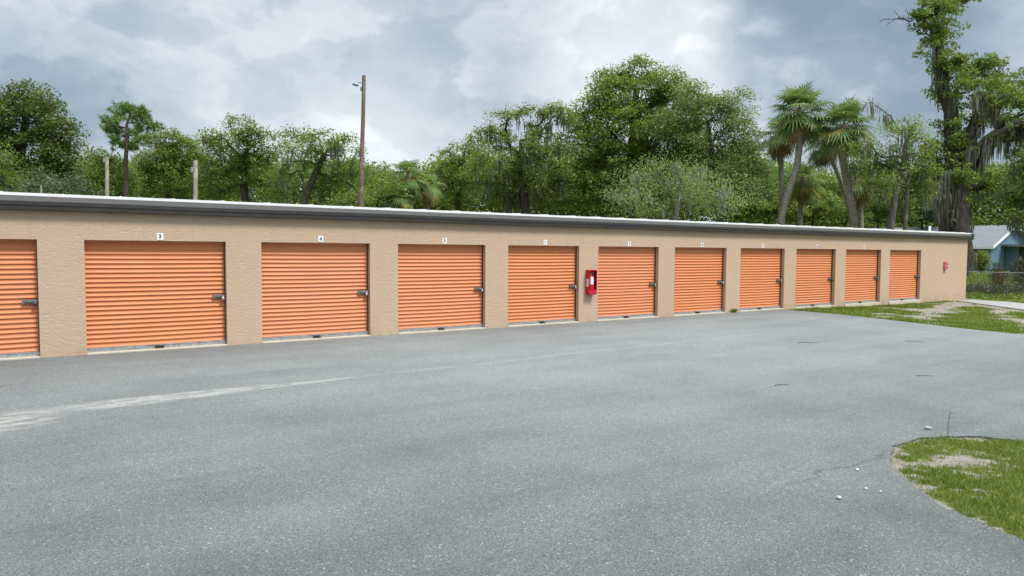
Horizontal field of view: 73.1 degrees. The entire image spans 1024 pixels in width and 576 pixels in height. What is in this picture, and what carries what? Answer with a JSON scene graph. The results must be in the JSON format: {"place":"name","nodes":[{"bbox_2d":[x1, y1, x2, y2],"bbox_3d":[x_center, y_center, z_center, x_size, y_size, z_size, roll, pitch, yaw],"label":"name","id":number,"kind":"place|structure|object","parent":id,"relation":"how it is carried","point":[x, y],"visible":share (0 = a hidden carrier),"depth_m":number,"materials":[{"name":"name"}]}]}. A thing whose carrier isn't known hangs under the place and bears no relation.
{"place":"outdoors","nodes":[
{"label":"outdoors","id":0,"kind":"place"},
{"bbox_2d":[0,309,1023,575],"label":"asphalt lot","id":1,"kind":"structure","parent":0,"point":[694,445],"depth_m":6.84,"materials":[{"name":"grey asphalt"}]},
{"bbox_2d":[729,308,739,312],"bbox_3d":[7.343,0.732,22.881,0.442,0.160,0.466,2,4,31],"label":"weed","id":2,"kind":"object","parent":1,"relation":"on","point":[733,310],"visible":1,"depth_m":22.85,"materials":[{"name":"green plant"}]},
{"bbox_2d":[0,0,1023,224],"label":"sky","id":3,"kind":"structure","parent":0,"point":[432,69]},
{"bbox_2d":[792,271,1023,333],"bbox_3d":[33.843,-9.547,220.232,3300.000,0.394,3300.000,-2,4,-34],"label":"ground","id":4,"kind":"structure","parent":0,"point":[943,306],"depth_m":25.81,"materials":[{"name":"soil"}]},
{"bbox_2d":[0,143,38,191],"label":"shrub","id":5,"kind":"object","parent":4,"relation":"on","point":[9,181],"visible":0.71,"depth_m":36.34,"materials":[{"name":"green plant"}]},
{"bbox_2d":[0,78,98,192],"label":"magnolia tree","id":6,"kind":"object","parent":4,"relation":"on","point":[28,108],"visible":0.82,"depth_m":40.71,"materials":[{"name":"green plant"}]},
{"bbox_2d":[5,165,117,195],"bbox_3d":[-21.489,-2.672,32.250,6.051,6.028,3.430,2,3,24],"label":"shrub","id":7,"kind":"object","parent":4,"relation":"on","point":[60,188],"visible":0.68,"depth_m":31.55,"materials":[{"name":"green plant"}]},
{"bbox_2d":[103,157,108,195],"bbox_3d":[-15.817,-2.342,27.004,0.203,5.565,0.440,-1,3,-26],"label":"short pole","id":8,"kind":"object","parent":4,"relation":"on","point":[106,160],"visible":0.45,"depth_m":26.95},
{"bbox_2d":[64,145,148,196],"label":"oak tree","id":9,"kind":"object","parent":4,"relation":"on","point":[96,162],"visible":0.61,"depth_m":49.26,"materials":[{"name":"green plant"}]},
{"bbox_2d":[97,99,167,196],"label":"pine tree","id":10,"kind":"object","parent":4,"relation":"on","point":[137,114],"visible":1,"depth_m":48.00,"materials":[{"name":"green plant"}]},
{"bbox_2d":[128,126,221,199],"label":"oak tree","id":11,"kind":"object","parent":4,"relation":"on","point":[166,164],"visible":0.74,"depth_m":53.95,"materials":[{"name":"green plant"}]},
{"bbox_2d":[191,160,197,199],"bbox_3d":[-11.921,-2.135,26.005,0.244,5.311,0.432,-1,3,-23],"label":"short pole","id":12,"kind":"object","parent":4,"relation":"on","point":[194,169],"visible":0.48,"depth_m":25.95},
{"bbox_2d":[182,112,298,203],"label":"oak tree","id":13,"kind":"object","parent":4,"relation":"on","point":[243,163],"visible":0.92,"depth_m":45.63,"materials":[{"name":"green plant"}]},
{"bbox_2d":[256,124,379,205],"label":"oak tree","id":14,"kind":"object","parent":4,"relation":"on","point":[335,149],"visible":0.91,"depth_m":41.54,"materials":[{"name":"green plant"}]},
{"bbox_2d":[352,75,365,206],"bbox_3d":[-7.171,-4.803,32.028,0.626,10.068,0.760,1,3,11],"label":"light pole","id":15,"kind":"object","parent":4,"relation":"on","point":[361,153],"visible":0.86,"depth_m":31.93,"materials":[{"name":"brown wood"}]},
{"bbox_2d":[324,175,419,208],"bbox_3d":[-7.430,-2.833,36.745,4.955,6.086,3.194,2,3,21],"label":"shrub","id":16,"kind":"object","parent":4,"relation":"on","point":[376,196],"visible":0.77,"depth_m":36.06,"materials":[{"name":"green plant"}]},
{"bbox_2d":[355,162,405,207],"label":"oak tree","id":17,"kind":"object","parent":4,"relation":"on","point":[385,173],"visible":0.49,"depth_m":57.90,"materials":[{"name":"green plant"}]},
{"bbox_2d":[381,184,415,208],"bbox_3d":[-5.935,-2.679,36.064,2.180,5.738,2.202,-2,4,-34],"label":"palm tree","id":18,"kind":"object","parent":4,"relation":"on","point":[402,204],"visible":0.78,"depth_m":35.64,"materials":[{"name":"green plant"}]},
{"bbox_2d":[385,157,430,208],"bbox_3d":[-5.601,-3.419,37.088,2.547,7.111,2.588,-2,4,-34],"label":"palm tree","id":19,"kind":"object","parent":4,"relation":"on","point":[414,185],"visible":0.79,"depth_m":36.81,"materials":[{"name":"green plant"}]},
{"bbox_2d":[412,173,447,209],"bbox_3d":[-4.735,-3.196,38.050,2.334,6.572,2.267,-2,4,-34],"label":"palm tree","id":20,"kind":"object","parent":4,"relation":"on","point":[431,196],"visible":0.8,"depth_m":37.77,"materials":[{"name":"green plant"}]},
{"bbox_2d":[416,133,499,210],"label":"oak tree","id":21,"kind":"object","parent":4,"relation":"on","point":[456,164],"visible":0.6,"depth_m":49.47,"materials":[{"name":"green plant"}]},
{"bbox_2d":[0,191,974,360],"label":"storage building","id":22,"kind":"structure","parent":4,"relation":"on","point":[91,275],"depth_m":16.01,"materials":[{"name":"paint"}]},
{"bbox_2d":[0,239,39,360],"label":"door","id":23,"kind":"structure","parent":22,"relation":"in","point":[19,319],"depth_m":12.38,"materials":[{"name":"orange metal"}]},
{"bbox_2d":[84,240,227,354],"bbox_3d":[-6.938,0.266,13.591,2.465,2.490,0.270,-2,4,-34],"label":"door","id":24,"kind":"structure","parent":22,"relation":"in","point":[141,295],"depth_m":13.57,"materials":[{"name":"orange metal"}]},
{"bbox_2d":[157,233,162,239],"bbox_3d":[-6.848,-1.002,13.450,0.116,0.128,0.011,-2,4,-34],"label":"number plate","id":25,"kind":"object","parent":22,"relation":"attached to","point":[159,236],"visible":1,"depth_m":13.45,"materials":[{"name":"white plastic"}]},
{"bbox_2d":[261,242,370,342],"bbox_3d":[-4.323,0.191,15.323,2.410,2.490,0.270,-2,4,-34],"label":"door","id":26,"kind":"structure","parent":22,"relation":"in","point":[311,291],"depth_m":15.32,"materials":[{"name":"orange metal"}]},
{"bbox_2d":[318,236,322,241],"bbox_3d":[-4.206,-1.077,15.200,0.116,0.128,0.011,-2,4,-34],"label":"number plate","id":27,"kind":"object","parent":22,"relation":"attached to","point":[320,238],"visible":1,"depth_m":15.19,"materials":[{"name":"white plastic"}]},
{"bbox_2d":[398,244,485,333],"bbox_3d":[-1.737,0.117,17.035,2.405,2.490,0.270,-2,4,-34],"label":"door","id":28,"kind":"structure","parent":22,"relation":"in","point":[440,286],"depth_m":17.04,"materials":[{"name":"orange metal"}]},
{"bbox_2d":[442,238,446,243],"bbox_3d":[-1.647,-1.151,16.895,0.116,0.128,0.011,-2,4,-34],"label":"number plate","id":29,"kind":"object","parent":22,"relation":"attached to","point":[444,240],"visible":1,"depth_m":16.89,"materials":[{"name":"white plastic"}]},
{"bbox_2d":[508,245,578,326],"bbox_3d":[0.826,0.043,18.732,2.365,2.490,0.270,-2,4,-34],"label":"door","id":30,"kind":"structure","parent":22,"relation":"in","point":[541,279],"depth_m":18.75,"materials":[{"name":"orange metal"}]},
{"bbox_2d":[585,270,596,294],"bbox_3d":[2.230,-0.157,19.432,0.283,0.705,0.166,-2,4,-34],"label":"extinguisher cabinet","id":31,"kind":"object","parent":22,"relation":"attached to","point":[591,292],"visible":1,"depth_m":19.39,"materials":[{"name":"red metal"}]},
{"bbox_2d":[590,270,593,289],"bbox_3d":[2.228,-0.173,19.419,0.159,0.651,0.143,1,3,19],"label":"fire extinguisher","id":32,"kind":"object","parent":31,"relation":"in","point":[591,281],"visible":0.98,"depth_m":19.36,"materials":[{"name":"red metal"}]},
{"bbox_2d":[597,246,657,320],"bbox_3d":[3.389,-0.030,20.430,2.395,2.490,0.270,-2,4,-34],"label":"door","id":33,"kind":"structure","parent":22,"relation":"in","point":[626,275],"depth_m":20.46,"materials":[{"name":"orange metal"}]},
{"bbox_2d":[674,247,725,315],"bbox_3d":[5.967,-0.104,22.137,2.410,2.489,0.270,-2,4,-34],"label":"door","id":34,"kind":"structure","parent":22,"relation":"in","point":[698,272],"depth_m":22.18,"materials":[{"name":"orange metal"}]},
{"bbox_2d":[739,248,783,311],"bbox_3d":[8.561,-0.179,23.855,2.385,2.491,0.270,-2,4,-34],"label":"door","id":35,"kind":"structure","parent":22,"relation":"in","point":[760,268],"depth_m":23.92,"materials":[{"name":"orange metal"}]},
{"bbox_2d":[795,249,834,308],"bbox_3d":[11.147,-0.252,25.567,2.450,2.490,0.270,-2,4,-34],"label":"door","id":36,"kind":"structure","parent":22,"relation":"in","point":[813,288],"depth_m":25.64,"materials":[{"name":"orange metal"}]},
{"bbox_2d":[844,249,879,306],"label":"door","id":37,"kind":"structure","parent":22,"relation":"in","point":[861,274],"depth_m":27.39,"materials":[{"name":"orange metal"}]},
{"bbox_2d":[888,250,919,304],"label":"door","id":38,"kind":"structure","parent":22,"relation":"in","point":[903,275],"depth_m":29.15,"materials":[{"name":"orange metal"}]},
{"bbox_2d":[943,262,947,269],"bbox_3d":[19.313,-0.994,30.759,0.230,0.355,0.110,-2,4,-34],"label":"signal box","id":39,"kind":"object","parent":22,"relation":"attached to","point":[945,266],"visible":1,"depth_m":30.70,"materials":[{"name":"red metal"}]},
{"bbox_2d":[0,145,1023,228],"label":"woods","id":40,"kind":"object","parent":4,"relation":"on","point":[983,214],"visible":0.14,"depth_m":76.17,"materials":[{"name":"green plant"}]},
{"bbox_2d":[460,97,581,213],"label":"oak tree","id":41,"kind":"object","parent":4,"relation":"on","point":[537,152],"visible":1,"depth_m":43.67,"materials":[{"name":"green plant"}]},
{"bbox_2d":[529,54,719,218],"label":"oak tree","id":42,"kind":"object","parent":4,"relation":"on","point":[623,111],"visible":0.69,"depth_m":44.89,"materials":[{"name":"green plant"}]},
{"bbox_2d":[596,148,756,221],"bbox_3d":[8.311,-3.369,35.300,8.622,7.603,4.065,0,3,-11],"label":"drooping tree","id":43,"kind":"object","parent":4,"relation":"on","point":[682,182],"visible":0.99,"depth_m":35.03,"materials":[{"name":"green plant"}]},
{"bbox_2d":[641,77,782,221],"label":"oak tree","id":44,"kind":"object","parent":4,"relation":"on","point":[729,119],"visible":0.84,"depth_m":42.49,"materials":[{"name":"green plant"}]},
{"bbox_2d":[736,188,811,223],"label":"shrub","id":45,"kind":"object","parent":4,"relation":"on","point":[773,208],"visible":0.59,"depth_m":73.34,"materials":[{"name":"green plant"}]},
{"bbox_2d":[756,112,808,224],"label":"palm tree","id":46,"kind":"object","parent":4,"relation":"on","point":[779,153],"visible":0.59,"depth_m":46.81,"materials":[{"name":"green plant"}]},
{"bbox_2d":[765,80,835,224],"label":"palm tree","id":47,"kind":"object","parent":4,"relation":"on","point":[800,127],"visible":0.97,"depth_m":42.68,"materials":[{"name":"green plant"}]},
{"bbox_2d":[784,163,830,225],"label":"palm tree","id":48,"kind":"object","parent":4,"relation":"on","point":[803,190],"visible":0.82,"depth_m":47.67,"materials":[{"name":"green plant"}]},
{"bbox_2d":[786,186,847,225],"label":"shrub","id":49,"kind":"object","parent":4,"relation":"on","point":[828,203],"visible":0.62,"depth_m":74.94,"materials":[{"name":"green plant"}]},
{"bbox_2d":[802,133,850,227],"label":"palm tree","id":50,"kind":"object","parent":4,"relation":"on","point":[822,164],"visible":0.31,"depth_m":45.91,"materials":[{"name":"green plant"}]},
{"bbox_2d":[808,94,881,227],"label":"palm tree","id":51,"kind":"object","parent":4,"relation":"on","point":[836,136],"visible":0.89,"depth_m":41.63,"materials":[{"name":"green plant"}]},
{"bbox_2d":[832,158,882,227],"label":"palm tree","id":52,"kind":"object","parent":4,"relation":"on","point":[860,203],"visible":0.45,"depth_m":46.81,"materials":[{"name":"green plant"}]},
{"bbox_2d":[835,99,950,229],"bbox_3d":[22.303,-5.368,40.070,6.939,11.298,4.458,1,3,4],"label":"oak tree","id":53,"kind":"object","parent":4,"relation":"on","point":[897,187],"visible":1,"depth_m":39.89,"materials":[{"name":"green plant"}]},
{"bbox_2d":[863,192,923,228],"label":"shrub","id":54,"kind":"object","parent":4,"relation":"on","point":[883,214],"visible":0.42,"depth_m":77.49,"materials":[{"name":"green plant"}]},
{"bbox_2d":[783,298,1023,334],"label":"grass","id":55,"kind":"structure","parent":4,"relation":"on","point":[990,322],"depth_m":22.96,"materials":[{"name":"green plant"}]},
{"bbox_2d":[901,187,940,230],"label":"shrub","id":56,"kind":"object","parent":4,"relation":"on","point":[928,217],"visible":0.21,"depth_m":78.77,"materials":[{"name":"green plant"}]},
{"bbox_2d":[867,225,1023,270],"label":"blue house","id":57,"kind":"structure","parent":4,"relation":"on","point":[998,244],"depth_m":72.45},
{"bbox_2d":[879,0,1023,275],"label":"giant oak tree","id":58,"kind":"object","parent":4,"relation":"on","point":[967,157],"visible":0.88,"depth_m":47.30,"materials":[{"name":"green plant"}]},
{"bbox_2d":[966,284,981,291],"bbox_3d":[24.954,-0.019,37.474,1.723,0.731,1.583,-2,4,-34],"label":"shrub","id":59,"kind":"object","parent":4,"relation":"on","point":[968,287],"visible":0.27,"depth_m":37.31,"materials":[{"name":"green plant"}]},
{"bbox_2d":[973,250,992,273],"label":"shrub","id":60,"kind":"object","parent":4,"relation":"on","point":[983,260],"visible":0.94,"depth_m":61.72,"materials":[{"name":"green plant"}]},
{"bbox_2d":[966,284,1002,293],"bbox_3d":[24.910,0.075,36.388,1.919,0.665,3.698,2,4,31],"label":"shrub","id":61,"kind":"object","parent":4,"relation":"on","point":[978,288],"visible":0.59,"depth_m":36.33,"materials":[{"name":"green plant"}]},
{"bbox_2d":[966,271,1023,297],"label":"wire fence","id":62,"kind":"object","parent":4,"relation":"on","point":[1006,282],"visible":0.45,"depth_m":32.63,"materials":[{"name":"grey metal"}]},
{"bbox_2d":[987,262,1005,283],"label":"shrub","id":63,"kind":"object","parent":4,"relation":"on","point":[995,266],"visible":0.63,"depth_m":44.92,"materials":[{"name":"green plant"}]},
{"bbox_2d":[993,269,1008,284],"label":"shrub","id":64,"kind":"object","parent":4,"relation":"on","point":[999,277],"visible":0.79,"depth_m":43.93,"materials":[{"name":"red plant"}]},
{"bbox_2d":[979,281,1023,294],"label":"shrub","id":65,"kind":"object","parent":4,"relation":"on","point":[1011,288],"visible":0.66,"depth_m":35.33,"materials":[{"name":"green plant"}]},
{"bbox_2d":[989,148,1023,247],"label":"oak tree","id":66,"kind":"object","parent":4,"relation":"on","point":[1014,222],"visible":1,"depth_m":39.89,"materials":[{"name":"green plant"}]},
{"bbox_2d":[1001,253,1023,287],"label":"shrub","id":67,"kind":"object","parent":4,"relation":"on","point":[1018,269],"visible":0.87,"depth_m":37.98,"materials":[{"name":"green plant"}]},
{"bbox_2d":[872,433,1013,540],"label":"gravel","id":68,"kind":"structure","parent":0,"point":[928,492],"depth_m":5.96,"materials":[{"name":"grey gravel"}]},
{"bbox_2d":[891,433,1023,539],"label":"grass","id":69,"kind":"structure","parent":0,"point":[980,446],"depth_m":6.09,"materials":[{"name":"green plant"}]},
{"bbox_2d":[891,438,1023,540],"bbox_3d":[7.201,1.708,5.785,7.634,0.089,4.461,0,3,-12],"label":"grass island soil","id":70,"kind":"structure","parent":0,"point":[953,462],"depth_m":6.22,"materials":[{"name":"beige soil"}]},
{"bbox_2d":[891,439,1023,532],"bbox_3d":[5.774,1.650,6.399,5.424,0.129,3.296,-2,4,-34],"label":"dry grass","id":71,"kind":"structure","parent":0,"point":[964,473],"depth_m":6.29,"materials":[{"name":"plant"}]},
{"bbox_2d":[956,299,1023,310],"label":"path","id":72,"kind":"structure","parent":0,"point":[1012,305],"depth_m":29.11,"materials":[{"name":"concrete"}]},
{"bbox_2d":[965,273,1023,299],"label":"grass","id":73,"kind":"structure","parent":0,"point":[971,277],"depth_m":36.23,"materials":[{"name":"green plant"}]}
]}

